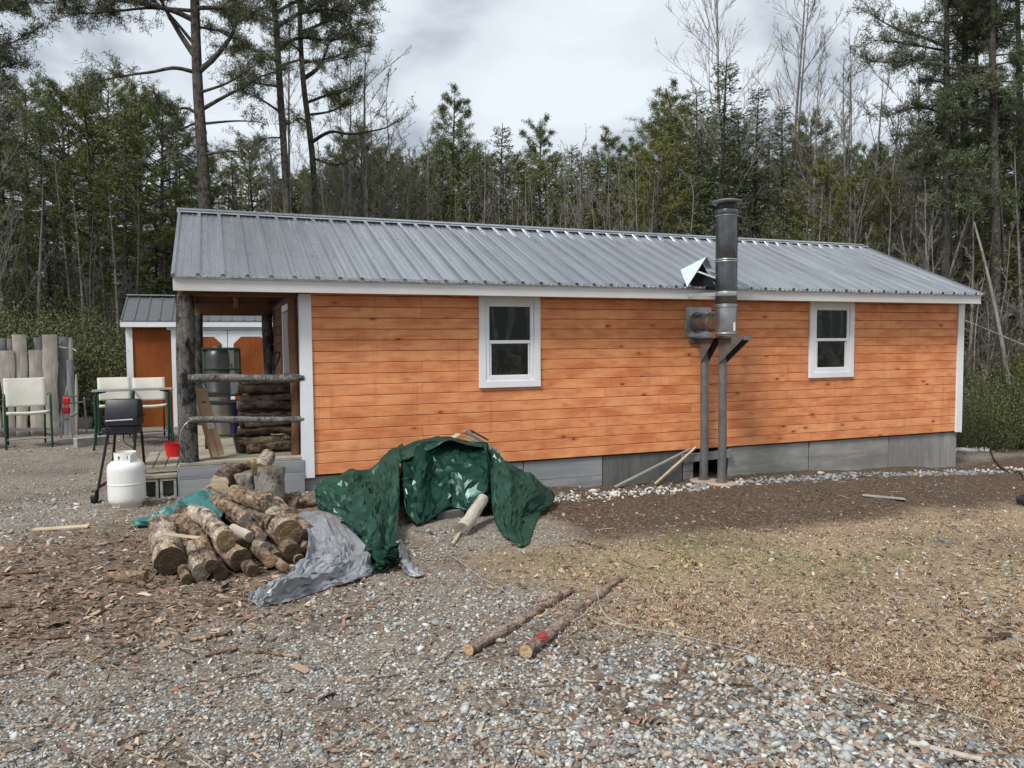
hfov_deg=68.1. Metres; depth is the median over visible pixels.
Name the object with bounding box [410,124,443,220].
bare tree
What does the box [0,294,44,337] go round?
evergreen shrub
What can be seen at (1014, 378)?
evergreen shrub
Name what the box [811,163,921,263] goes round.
pine tree
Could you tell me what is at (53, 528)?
plank
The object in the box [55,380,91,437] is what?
folding stand
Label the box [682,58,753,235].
spruce tree
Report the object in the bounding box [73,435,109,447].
concrete beam
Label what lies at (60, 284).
leafless shrub
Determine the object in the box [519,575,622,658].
peeled pole
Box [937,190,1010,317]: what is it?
bare tree
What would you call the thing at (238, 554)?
firewood log
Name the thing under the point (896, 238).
leafless shrub
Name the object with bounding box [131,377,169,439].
sling chair
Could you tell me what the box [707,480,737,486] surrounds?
paving disc
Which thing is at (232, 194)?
hemlock tree
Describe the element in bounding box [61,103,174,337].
hemlock tree
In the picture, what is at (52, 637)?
stick
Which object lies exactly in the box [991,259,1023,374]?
leafless shrub
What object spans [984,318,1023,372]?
evergreen shrub
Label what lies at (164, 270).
leafless shrub
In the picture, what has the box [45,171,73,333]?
bare tree
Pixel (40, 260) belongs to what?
bare tree
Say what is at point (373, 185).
leafless shrub
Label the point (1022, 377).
spruce tree
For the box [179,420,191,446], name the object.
wire loop
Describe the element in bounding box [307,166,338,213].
hemlock tree
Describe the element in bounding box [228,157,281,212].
bare tree
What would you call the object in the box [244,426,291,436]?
firewood log
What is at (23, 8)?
dark pine
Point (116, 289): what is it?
bare tree
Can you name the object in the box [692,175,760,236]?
leafless shrub
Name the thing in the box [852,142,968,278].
pine tree
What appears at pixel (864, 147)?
pine tree
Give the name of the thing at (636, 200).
bare tree
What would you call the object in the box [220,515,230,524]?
firewood log
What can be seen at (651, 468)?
leaning pole
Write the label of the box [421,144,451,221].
bare tree
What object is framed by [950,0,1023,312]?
dark pine
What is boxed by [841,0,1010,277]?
dark pine
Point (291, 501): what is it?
firewood log
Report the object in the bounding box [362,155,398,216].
spruce tree
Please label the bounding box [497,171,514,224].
spruce tree
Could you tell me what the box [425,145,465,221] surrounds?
spruce tree
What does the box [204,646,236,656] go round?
stick
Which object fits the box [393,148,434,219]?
bare tree
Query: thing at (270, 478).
wood round
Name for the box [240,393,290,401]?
firewood log
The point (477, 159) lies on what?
spruce tree
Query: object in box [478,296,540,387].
window
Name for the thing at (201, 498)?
teal tarp
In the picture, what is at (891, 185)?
spruce tree
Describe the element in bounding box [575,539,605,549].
stick
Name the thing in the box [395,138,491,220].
pine tree
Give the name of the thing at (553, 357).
cabin
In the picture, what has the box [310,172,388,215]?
pine tree
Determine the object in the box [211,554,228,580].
firewood log
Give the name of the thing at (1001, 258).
spruce tree
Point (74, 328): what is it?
evergreen shrub
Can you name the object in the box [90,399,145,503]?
gas grill
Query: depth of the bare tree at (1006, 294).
17.93 m
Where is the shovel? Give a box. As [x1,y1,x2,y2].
[256,351,280,435]
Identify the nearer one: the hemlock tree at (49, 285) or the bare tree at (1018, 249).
the bare tree at (1018, 249)
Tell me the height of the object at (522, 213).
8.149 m
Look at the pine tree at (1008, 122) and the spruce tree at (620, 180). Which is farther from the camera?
the spruce tree at (620, 180)
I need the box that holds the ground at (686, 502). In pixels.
[0,410,1023,767]
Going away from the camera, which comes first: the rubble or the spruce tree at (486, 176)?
the rubble
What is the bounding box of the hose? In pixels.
[989,445,1023,479]
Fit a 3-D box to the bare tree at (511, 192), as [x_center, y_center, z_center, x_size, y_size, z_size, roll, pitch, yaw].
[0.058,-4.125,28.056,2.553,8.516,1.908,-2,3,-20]
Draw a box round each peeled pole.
[464,587,573,655]
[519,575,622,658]
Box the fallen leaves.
[392,320,1023,767]
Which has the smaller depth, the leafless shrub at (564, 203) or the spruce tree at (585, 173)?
the leafless shrub at (564, 203)
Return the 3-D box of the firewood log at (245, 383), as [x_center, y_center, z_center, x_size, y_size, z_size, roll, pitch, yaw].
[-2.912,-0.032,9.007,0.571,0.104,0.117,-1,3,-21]
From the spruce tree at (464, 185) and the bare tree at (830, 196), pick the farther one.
the spruce tree at (464, 185)
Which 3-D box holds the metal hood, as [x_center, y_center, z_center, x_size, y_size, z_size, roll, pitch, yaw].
[2.836,-1.490,10.524,0.526,0.460,1.482,2,4,37]
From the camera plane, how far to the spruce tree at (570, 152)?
35.56 m
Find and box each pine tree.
[0,68,85,312]
[0,99,50,300]
[1,70,159,320]
[1,71,120,315]
[31,72,173,300]
[56,77,226,296]
[91,92,224,296]
[158,148,251,224]
[207,126,304,212]
[257,163,328,213]
[294,161,374,215]
[297,123,376,216]
[306,117,425,218]
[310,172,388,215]
[355,141,426,219]
[367,152,447,215]
[389,156,470,218]
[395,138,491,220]
[396,134,505,219]
[398,81,489,222]
[454,147,544,222]
[498,149,612,228]
[504,112,579,226]
[570,123,631,230]
[599,154,655,206]
[600,135,663,230]
[613,92,754,234]
[618,130,707,233]
[622,76,709,233]
[622,107,725,234]
[672,110,758,234]
[683,154,794,235]
[701,119,780,238]
[745,156,822,238]
[762,142,829,238]
[762,148,884,247]
[763,107,860,241]
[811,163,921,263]
[815,142,884,242]
[835,146,933,233]
[837,141,900,236]
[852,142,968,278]
[888,113,984,344]
[951,106,1017,296]
[968,40,1023,291]
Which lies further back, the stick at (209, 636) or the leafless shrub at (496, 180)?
the leafless shrub at (496, 180)
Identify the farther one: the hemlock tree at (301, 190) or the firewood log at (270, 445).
the hemlock tree at (301, 190)
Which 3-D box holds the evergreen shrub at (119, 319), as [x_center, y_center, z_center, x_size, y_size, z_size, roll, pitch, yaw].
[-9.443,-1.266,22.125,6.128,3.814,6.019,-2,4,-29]
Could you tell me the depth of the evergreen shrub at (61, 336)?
15.63 m
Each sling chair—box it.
[2,377,53,449]
[97,377,136,439]
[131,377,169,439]
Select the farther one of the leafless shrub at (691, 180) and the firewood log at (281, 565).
the leafless shrub at (691, 180)
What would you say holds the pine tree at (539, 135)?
on the ground at (686, 502)
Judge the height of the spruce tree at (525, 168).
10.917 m
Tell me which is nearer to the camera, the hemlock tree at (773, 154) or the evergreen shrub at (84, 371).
the evergreen shrub at (84, 371)
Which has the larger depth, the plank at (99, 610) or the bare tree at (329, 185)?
the bare tree at (329, 185)
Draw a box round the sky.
[0,0,1023,285]
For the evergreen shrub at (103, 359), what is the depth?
17.33 m
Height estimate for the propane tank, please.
0.552 m
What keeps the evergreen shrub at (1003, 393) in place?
on the ground at (686, 502)
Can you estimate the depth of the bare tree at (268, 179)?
22.76 m
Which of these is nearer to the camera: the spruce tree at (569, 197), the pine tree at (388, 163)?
the pine tree at (388, 163)
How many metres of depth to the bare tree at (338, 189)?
22.98 m
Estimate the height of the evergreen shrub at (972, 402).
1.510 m
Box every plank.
[1,570,39,575]
[32,524,89,531]
[83,603,113,618]
[163,533,201,538]
[861,494,905,499]
[908,739,981,762]
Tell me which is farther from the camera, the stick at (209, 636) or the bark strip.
the stick at (209, 636)
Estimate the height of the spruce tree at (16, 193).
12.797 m
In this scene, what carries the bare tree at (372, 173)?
on the ground at (686, 502)
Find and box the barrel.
[201,347,241,448]
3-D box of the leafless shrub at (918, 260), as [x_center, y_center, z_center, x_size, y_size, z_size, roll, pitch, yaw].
[9.337,-1.377,16.533,1.885,5.101,2.314,-1,3,-4]
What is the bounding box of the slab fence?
[0,334,78,437]
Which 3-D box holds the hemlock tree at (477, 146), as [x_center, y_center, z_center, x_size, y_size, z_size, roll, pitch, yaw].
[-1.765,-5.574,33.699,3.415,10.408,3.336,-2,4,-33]
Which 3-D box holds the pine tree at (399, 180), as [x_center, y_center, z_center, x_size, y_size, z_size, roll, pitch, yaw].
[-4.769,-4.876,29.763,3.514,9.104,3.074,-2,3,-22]
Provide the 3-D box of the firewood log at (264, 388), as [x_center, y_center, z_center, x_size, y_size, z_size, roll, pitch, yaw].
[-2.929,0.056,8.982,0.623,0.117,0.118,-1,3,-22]
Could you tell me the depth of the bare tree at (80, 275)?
18.30 m
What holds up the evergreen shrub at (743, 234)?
on the ground at (686, 502)
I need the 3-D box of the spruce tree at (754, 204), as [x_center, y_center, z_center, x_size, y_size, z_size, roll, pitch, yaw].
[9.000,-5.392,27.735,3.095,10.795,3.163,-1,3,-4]
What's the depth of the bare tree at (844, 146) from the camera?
24.78 m
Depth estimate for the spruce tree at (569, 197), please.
33.07 m
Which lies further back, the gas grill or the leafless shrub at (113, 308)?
the leafless shrub at (113, 308)
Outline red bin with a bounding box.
[163,442,179,456]
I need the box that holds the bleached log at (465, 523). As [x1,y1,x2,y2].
[455,494,487,535]
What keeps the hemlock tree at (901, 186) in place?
on the ground at (686, 502)
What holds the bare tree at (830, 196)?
on the ground at (686, 502)
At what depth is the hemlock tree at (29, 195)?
40.97 m
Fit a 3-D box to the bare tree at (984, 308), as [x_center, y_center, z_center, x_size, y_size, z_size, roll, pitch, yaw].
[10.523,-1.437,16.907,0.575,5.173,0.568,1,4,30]
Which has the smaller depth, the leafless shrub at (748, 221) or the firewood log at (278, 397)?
the firewood log at (278, 397)
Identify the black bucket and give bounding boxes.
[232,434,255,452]
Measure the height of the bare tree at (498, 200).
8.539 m
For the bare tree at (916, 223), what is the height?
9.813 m
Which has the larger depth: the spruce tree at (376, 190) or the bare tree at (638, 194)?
the spruce tree at (376, 190)
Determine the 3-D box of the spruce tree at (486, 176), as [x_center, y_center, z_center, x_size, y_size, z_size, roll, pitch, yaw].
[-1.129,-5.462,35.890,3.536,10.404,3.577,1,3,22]
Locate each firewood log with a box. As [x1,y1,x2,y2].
[103,570,148,583]
[147,514,186,575]
[170,513,189,549]
[174,505,187,513]
[175,512,251,570]
[177,563,192,584]
[183,505,235,549]
[184,540,211,580]
[189,524,219,572]
[202,484,215,490]
[209,492,251,527]
[211,462,238,492]
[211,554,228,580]
[216,502,275,529]
[216,514,234,554]
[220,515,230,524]
[225,524,250,550]
[226,485,274,511]
[226,515,256,523]
[229,524,254,542]
[230,558,259,577]
[235,459,255,472]
[237,384,290,393]
[237,400,290,411]
[237,426,280,435]
[238,434,291,445]
[239,410,290,416]
[239,446,245,450]
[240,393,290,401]
[240,400,290,410]
[240,423,290,427]
[241,382,289,384]
[244,409,287,411]
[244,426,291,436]
[245,423,290,426]
[246,440,290,453]
[246,521,266,540]
[250,547,275,567]
[251,449,274,475]
[251,538,270,550]
[257,521,265,532]
[265,502,302,546]
[265,536,282,558]
[267,492,297,513]
[272,539,301,562]
[274,555,288,571]
[284,493,304,508]
[287,511,313,538]
[290,491,301,496]
[293,554,304,563]
[294,508,317,512]
[298,534,307,555]
[299,496,310,504]
[399,476,403,492]
[399,492,403,501]
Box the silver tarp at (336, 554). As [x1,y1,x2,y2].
[248,511,373,606]
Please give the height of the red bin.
0.158 m
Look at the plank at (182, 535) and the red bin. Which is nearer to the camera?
the plank at (182, 535)
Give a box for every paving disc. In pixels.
[689,477,716,483]
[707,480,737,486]
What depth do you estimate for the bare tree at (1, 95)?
15.35 m
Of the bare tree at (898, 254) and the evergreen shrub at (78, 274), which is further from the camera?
the evergreen shrub at (78, 274)
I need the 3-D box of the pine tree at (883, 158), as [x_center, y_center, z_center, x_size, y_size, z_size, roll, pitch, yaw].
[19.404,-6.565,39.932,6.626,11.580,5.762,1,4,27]
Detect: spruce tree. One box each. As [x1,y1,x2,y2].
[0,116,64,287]
[0,213,43,331]
[0,259,25,332]
[5,254,41,325]
[61,224,113,307]
[121,192,174,296]
[128,244,159,294]
[148,168,184,296]
[181,146,217,208]
[226,177,256,209]
[235,169,255,211]
[291,178,300,213]
[357,156,382,217]
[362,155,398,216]
[379,171,403,218]
[391,155,419,217]
[397,199,428,219]
[402,182,421,218]
[420,188,466,221]
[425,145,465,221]
[446,161,492,223]
[456,196,472,220]
[461,150,502,223]
[479,158,497,223]
[482,123,519,224]
[492,150,544,224]
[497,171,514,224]
[502,150,527,219]
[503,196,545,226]
[541,170,592,227]
[542,154,566,226]
[549,150,603,227]
[561,143,588,222]
[573,149,599,220]
[578,155,618,229]
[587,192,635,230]
[592,158,622,227]
[611,158,627,222]
[619,160,644,229]
[637,170,669,228]
[672,129,726,234]
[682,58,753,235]
[712,109,773,237]
[737,88,777,238]
[743,202,775,237]
[755,105,803,239]
[850,141,920,253]
[866,174,933,266]
[903,189,955,274]
[935,198,1011,380]
[951,199,1018,341]
[961,174,1023,358]
[1017,348,1023,438]
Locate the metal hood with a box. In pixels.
[681,257,714,289]
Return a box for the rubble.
[553,465,1023,504]
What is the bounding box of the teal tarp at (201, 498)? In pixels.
[133,490,223,526]
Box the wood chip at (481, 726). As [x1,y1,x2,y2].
[476,721,484,735]
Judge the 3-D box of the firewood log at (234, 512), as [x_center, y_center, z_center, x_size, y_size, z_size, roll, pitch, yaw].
[-2.354,1.040,6.337,0.128,0.139,0.970,-3,5,-34]
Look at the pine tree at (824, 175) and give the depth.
23.59 m
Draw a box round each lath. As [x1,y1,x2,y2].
[463,430,496,450]
[466,435,500,453]
[469,429,488,440]
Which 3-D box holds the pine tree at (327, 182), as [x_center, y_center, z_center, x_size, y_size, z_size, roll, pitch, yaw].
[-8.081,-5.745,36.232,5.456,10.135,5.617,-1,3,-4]
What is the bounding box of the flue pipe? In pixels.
[688,198,741,336]
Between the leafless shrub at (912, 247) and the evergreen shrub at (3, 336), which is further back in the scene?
the leafless shrub at (912, 247)
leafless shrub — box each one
[17,254,72,326]
[38,223,109,326]
[65,233,138,354]
[149,240,177,296]
[159,180,197,294]
[236,171,249,210]
[367,174,393,217]
[467,166,521,224]
[468,191,494,223]
[549,198,569,227]
[593,175,635,231]
[611,198,637,230]
[649,173,715,235]
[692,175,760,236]
[738,184,783,238]
[799,203,814,239]
[844,167,938,267]
[852,173,930,262]
[865,182,907,255]
[894,200,969,323]
[903,204,1013,377]
[915,202,995,370]
[963,216,1023,404]
[963,297,991,384]
[964,276,1012,396]
[969,291,1023,390]
[971,294,1023,366]
[976,314,1019,369]
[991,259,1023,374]
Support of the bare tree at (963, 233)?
on the ground at (686, 502)
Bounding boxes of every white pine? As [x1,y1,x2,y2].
[24,0,315,208]
[200,0,384,212]
[259,0,417,214]
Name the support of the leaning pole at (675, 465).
on the ground at (686, 502)
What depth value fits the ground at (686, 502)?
4.95 m
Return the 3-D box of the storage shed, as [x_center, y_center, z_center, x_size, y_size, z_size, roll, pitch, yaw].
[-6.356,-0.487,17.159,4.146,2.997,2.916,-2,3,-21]
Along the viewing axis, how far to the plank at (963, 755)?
3.05 m
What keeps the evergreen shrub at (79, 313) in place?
on the ground at (686, 502)
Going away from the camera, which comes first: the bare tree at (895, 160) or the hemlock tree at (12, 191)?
the bare tree at (895, 160)
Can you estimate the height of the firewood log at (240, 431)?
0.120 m
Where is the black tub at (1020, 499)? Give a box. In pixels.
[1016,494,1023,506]
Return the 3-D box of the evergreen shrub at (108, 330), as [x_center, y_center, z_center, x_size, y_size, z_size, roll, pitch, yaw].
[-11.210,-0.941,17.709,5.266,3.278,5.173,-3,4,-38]
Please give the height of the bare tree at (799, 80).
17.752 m
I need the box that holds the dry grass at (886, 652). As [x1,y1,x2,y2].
[469,470,1023,758]
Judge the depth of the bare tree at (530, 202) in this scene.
26.43 m
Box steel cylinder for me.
[209,346,231,437]
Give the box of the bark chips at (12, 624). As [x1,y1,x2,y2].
[0,430,1023,767]
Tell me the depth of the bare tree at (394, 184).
27.99 m
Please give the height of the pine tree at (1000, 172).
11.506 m
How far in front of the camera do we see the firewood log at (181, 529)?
5.95 m
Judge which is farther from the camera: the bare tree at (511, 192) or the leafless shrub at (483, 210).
the bare tree at (511, 192)
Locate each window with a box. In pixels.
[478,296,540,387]
[808,301,854,377]
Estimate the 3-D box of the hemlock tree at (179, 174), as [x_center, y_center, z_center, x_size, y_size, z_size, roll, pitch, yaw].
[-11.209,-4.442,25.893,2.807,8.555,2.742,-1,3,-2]
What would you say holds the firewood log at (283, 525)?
on the firewood log at (297, 558)
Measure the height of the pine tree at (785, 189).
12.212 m
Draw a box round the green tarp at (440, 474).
[315,436,554,576]
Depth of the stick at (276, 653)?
4.00 m
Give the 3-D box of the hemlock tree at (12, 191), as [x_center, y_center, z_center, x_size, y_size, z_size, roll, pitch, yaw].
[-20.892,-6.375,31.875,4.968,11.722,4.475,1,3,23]
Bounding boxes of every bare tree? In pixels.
[0,72,40,278]
[0,116,55,329]
[15,146,50,331]
[23,151,52,335]
[44,205,109,347]
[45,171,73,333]
[48,139,84,316]
[68,185,101,356]
[84,152,120,344]
[102,176,133,368]
[111,178,171,300]
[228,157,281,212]
[247,0,335,214]
[259,145,278,210]
[292,43,397,216]
[293,108,370,215]
[294,37,437,218]
[310,137,358,215]
[314,152,359,215]
[318,99,373,216]
[328,85,406,218]
[369,125,434,219]
[371,68,419,218]
[377,134,410,218]
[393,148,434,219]
[400,147,444,220]
[405,162,457,221]
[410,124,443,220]
[415,154,452,220]
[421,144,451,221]
[451,183,461,221]
[459,156,477,222]
[468,150,501,223]
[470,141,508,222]
[481,160,521,223]
[485,155,524,225]
[506,162,541,225]
[514,168,547,226]
[516,167,534,225]
[534,164,559,226]
[539,159,596,228]
[551,141,596,228]
[555,123,612,227]
[555,172,610,228]
[557,169,580,227]
[565,163,598,228]
[568,145,629,230]
[583,148,624,229]
[599,154,640,231]
[604,154,639,231]
[613,154,650,231]
[624,168,642,231]
[629,180,659,230]
[634,0,810,199]
[636,164,679,233]
[730,0,858,238]
[766,26,876,240]
[786,165,840,242]
[788,146,822,240]
[791,47,891,239]
[809,155,852,241]
[811,156,878,248]
[815,74,888,241]
[824,20,890,234]
[836,47,923,254]
[837,180,864,243]
[844,191,865,243]
[850,75,930,258]
[864,165,914,258]
[876,161,919,265]
[880,63,955,268]
[883,149,926,264]
[884,35,955,264]
[890,115,952,271]
[892,131,1003,279]
[897,156,969,281]
[918,177,941,270]
[930,180,954,275]
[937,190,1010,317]
[940,220,968,312]
[959,184,991,378]
[968,202,1000,377]
[993,168,1023,342]
[1006,144,1023,360]
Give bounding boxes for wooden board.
[196,387,223,457]
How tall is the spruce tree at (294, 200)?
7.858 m
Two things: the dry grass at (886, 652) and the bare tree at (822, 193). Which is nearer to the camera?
the dry grass at (886, 652)
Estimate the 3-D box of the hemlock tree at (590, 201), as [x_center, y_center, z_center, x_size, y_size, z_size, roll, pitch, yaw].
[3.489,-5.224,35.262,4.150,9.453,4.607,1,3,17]
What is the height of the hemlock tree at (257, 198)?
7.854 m
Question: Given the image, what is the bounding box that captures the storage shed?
[120,294,272,426]
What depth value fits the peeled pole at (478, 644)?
4.28 m
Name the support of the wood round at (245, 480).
on the ground at (686, 502)
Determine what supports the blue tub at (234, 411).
on the cabin
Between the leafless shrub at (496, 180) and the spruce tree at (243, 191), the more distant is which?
the spruce tree at (243, 191)
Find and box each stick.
[19,634,70,641]
[58,598,95,612]
[189,630,232,641]
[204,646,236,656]
[249,648,301,659]
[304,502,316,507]
[450,532,460,546]
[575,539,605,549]
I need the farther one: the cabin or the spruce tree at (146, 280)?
the spruce tree at (146, 280)
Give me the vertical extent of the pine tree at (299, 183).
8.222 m
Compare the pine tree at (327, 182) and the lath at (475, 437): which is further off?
the pine tree at (327, 182)
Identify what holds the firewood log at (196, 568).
on the ground at (686, 502)
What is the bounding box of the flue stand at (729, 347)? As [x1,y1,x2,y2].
[692,336,750,482]
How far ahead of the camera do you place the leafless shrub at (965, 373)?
17.04 m
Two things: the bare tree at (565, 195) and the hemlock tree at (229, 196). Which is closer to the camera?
the bare tree at (565, 195)
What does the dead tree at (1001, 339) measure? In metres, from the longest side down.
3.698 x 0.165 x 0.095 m
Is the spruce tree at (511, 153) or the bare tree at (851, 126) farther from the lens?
the spruce tree at (511, 153)
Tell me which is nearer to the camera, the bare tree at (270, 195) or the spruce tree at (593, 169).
the bare tree at (270, 195)
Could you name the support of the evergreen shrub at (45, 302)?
on the ground at (686, 502)
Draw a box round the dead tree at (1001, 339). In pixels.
[973,222,1010,385]
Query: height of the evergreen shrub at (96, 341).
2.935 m
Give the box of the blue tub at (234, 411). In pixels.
[231,399,238,433]
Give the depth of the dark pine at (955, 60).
20.88 m
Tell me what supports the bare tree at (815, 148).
on the ground at (686, 502)
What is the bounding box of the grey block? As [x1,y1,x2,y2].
[433,508,463,519]
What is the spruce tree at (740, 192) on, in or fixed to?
on the ground at (686, 502)
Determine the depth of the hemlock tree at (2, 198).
23.82 m
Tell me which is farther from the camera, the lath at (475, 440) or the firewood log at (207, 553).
the lath at (475, 440)
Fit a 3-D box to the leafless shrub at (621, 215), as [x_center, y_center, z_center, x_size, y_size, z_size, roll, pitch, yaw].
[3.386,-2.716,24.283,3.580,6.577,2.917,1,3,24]
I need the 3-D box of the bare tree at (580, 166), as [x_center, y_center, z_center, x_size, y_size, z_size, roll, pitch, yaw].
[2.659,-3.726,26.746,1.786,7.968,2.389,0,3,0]
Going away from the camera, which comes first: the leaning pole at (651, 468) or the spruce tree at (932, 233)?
the leaning pole at (651, 468)
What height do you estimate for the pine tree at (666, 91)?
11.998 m
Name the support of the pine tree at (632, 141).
on the ground at (686, 502)
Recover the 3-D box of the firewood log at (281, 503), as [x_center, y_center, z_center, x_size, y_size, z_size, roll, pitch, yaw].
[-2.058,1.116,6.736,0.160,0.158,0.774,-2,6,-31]
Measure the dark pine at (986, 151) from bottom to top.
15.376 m
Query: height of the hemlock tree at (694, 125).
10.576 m
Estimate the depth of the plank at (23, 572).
5.31 m
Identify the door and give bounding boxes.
[203,330,226,347]
[228,330,263,399]
[283,311,289,373]
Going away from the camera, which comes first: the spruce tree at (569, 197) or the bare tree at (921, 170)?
the bare tree at (921, 170)
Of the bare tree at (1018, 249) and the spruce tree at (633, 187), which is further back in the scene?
the spruce tree at (633, 187)
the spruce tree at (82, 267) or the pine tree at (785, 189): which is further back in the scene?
the pine tree at (785, 189)
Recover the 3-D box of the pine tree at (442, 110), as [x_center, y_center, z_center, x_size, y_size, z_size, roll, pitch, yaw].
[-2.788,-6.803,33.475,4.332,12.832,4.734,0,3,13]
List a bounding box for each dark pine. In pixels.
[0,0,53,141]
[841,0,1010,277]
[912,0,1014,384]
[921,0,1023,355]
[928,0,1015,342]
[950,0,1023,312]
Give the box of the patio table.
[91,387,174,450]
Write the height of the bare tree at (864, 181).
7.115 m
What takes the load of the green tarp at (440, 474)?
on the ground at (686, 502)
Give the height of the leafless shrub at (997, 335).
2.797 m
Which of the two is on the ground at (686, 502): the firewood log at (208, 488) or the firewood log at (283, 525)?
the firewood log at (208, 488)
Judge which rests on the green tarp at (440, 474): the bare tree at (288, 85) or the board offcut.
the board offcut
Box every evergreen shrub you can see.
[0,274,125,372]
[0,285,108,423]
[0,289,126,415]
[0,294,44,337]
[0,300,130,426]
[0,301,126,425]
[0,312,116,392]
[1,228,152,325]
[6,286,126,395]
[12,285,113,333]
[18,275,99,337]
[20,326,126,409]
[32,284,163,347]
[33,288,132,350]
[52,273,169,367]
[61,280,175,373]
[80,280,176,366]
[81,278,177,335]
[523,198,604,229]
[678,200,808,240]
[743,188,913,261]
[956,360,1023,449]
[956,378,1023,451]
[960,381,999,438]
[962,342,1023,449]
[963,323,1019,395]
[963,339,1023,447]
[966,322,1023,397]
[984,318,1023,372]
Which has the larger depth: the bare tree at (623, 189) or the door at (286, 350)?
the bare tree at (623, 189)
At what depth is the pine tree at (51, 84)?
25.21 m
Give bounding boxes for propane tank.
[107,450,145,507]
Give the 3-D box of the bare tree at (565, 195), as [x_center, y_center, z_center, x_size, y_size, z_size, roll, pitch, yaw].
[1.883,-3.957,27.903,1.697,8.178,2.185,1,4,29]
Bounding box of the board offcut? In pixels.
[451,433,460,438]
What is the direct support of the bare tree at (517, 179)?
on the ground at (686, 502)
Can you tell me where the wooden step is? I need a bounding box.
[145,451,179,498]
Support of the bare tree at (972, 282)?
on the ground at (686, 502)
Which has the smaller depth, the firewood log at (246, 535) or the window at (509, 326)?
the firewood log at (246, 535)
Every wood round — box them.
[233,473,254,489]
[257,465,285,500]
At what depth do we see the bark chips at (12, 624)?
4.27 m
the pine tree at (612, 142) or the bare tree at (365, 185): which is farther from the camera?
the pine tree at (612, 142)
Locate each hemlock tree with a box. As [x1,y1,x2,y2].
[0,75,72,319]
[0,111,88,322]
[1,89,51,305]
[5,111,53,277]
[8,109,100,317]
[29,110,113,283]
[61,98,135,303]
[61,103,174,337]
[63,114,153,283]
[98,108,164,295]
[102,121,167,291]
[144,123,190,245]
[149,131,197,280]
[211,153,253,210]
[217,177,240,209]
[243,184,265,211]
[255,167,281,212]
[259,169,282,211]
[293,172,311,214]
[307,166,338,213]
[456,139,498,223]
[471,179,505,223]
[523,167,544,225]
[573,172,610,229]
[599,154,649,230]
[662,87,725,235]
[741,124,801,238]
[762,138,822,240]
[799,144,854,237]
[884,148,933,261]
[908,150,952,278]
[912,125,1005,325]
[931,95,1012,344]
[974,108,1018,361]
[980,191,1023,342]
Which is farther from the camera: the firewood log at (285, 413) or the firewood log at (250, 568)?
the firewood log at (285, 413)
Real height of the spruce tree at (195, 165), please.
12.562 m
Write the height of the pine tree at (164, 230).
8.952 m
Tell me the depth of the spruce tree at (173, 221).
23.74 m
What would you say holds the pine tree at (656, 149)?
on the ground at (686, 502)
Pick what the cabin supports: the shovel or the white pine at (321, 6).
the shovel
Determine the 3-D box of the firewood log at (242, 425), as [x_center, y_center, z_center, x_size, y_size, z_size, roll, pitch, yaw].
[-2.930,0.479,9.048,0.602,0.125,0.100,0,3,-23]
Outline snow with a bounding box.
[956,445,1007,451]
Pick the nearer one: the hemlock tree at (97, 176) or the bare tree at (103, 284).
the bare tree at (103, 284)
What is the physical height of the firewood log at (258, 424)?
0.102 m
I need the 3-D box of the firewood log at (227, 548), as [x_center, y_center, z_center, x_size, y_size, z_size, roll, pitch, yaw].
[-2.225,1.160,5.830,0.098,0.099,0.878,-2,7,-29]
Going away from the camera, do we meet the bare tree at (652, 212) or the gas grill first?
the gas grill
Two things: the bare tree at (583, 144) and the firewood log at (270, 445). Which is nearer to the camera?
the firewood log at (270, 445)
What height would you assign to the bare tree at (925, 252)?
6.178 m
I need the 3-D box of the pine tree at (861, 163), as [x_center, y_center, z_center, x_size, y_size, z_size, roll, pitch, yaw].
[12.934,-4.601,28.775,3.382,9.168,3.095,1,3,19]
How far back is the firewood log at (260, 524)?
5.89 m
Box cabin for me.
[171,207,984,497]
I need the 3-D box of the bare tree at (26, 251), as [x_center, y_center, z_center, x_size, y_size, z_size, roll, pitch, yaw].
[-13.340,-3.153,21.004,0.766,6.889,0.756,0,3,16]
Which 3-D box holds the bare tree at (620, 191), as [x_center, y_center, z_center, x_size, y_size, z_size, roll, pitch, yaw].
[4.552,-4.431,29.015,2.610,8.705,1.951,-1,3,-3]
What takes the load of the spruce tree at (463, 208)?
on the ground at (686, 502)
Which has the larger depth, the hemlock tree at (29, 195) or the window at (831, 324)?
the hemlock tree at (29, 195)
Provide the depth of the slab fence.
13.12 m
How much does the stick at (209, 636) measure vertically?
0.026 m
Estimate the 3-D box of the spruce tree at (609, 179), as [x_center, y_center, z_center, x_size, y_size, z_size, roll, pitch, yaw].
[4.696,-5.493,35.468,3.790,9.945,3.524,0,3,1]
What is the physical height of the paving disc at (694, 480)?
0.050 m
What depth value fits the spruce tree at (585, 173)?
33.33 m
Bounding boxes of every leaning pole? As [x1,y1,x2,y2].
[614,448,690,487]
[654,446,696,484]
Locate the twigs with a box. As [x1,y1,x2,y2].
[0,439,1023,767]
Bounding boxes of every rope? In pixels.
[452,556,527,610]
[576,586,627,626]
[628,626,1023,730]
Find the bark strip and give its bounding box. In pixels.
[624,707,653,722]
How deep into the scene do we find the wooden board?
8.45 m
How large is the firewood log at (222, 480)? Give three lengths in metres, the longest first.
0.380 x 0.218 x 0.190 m
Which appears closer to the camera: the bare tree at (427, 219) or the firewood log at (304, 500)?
the firewood log at (304, 500)

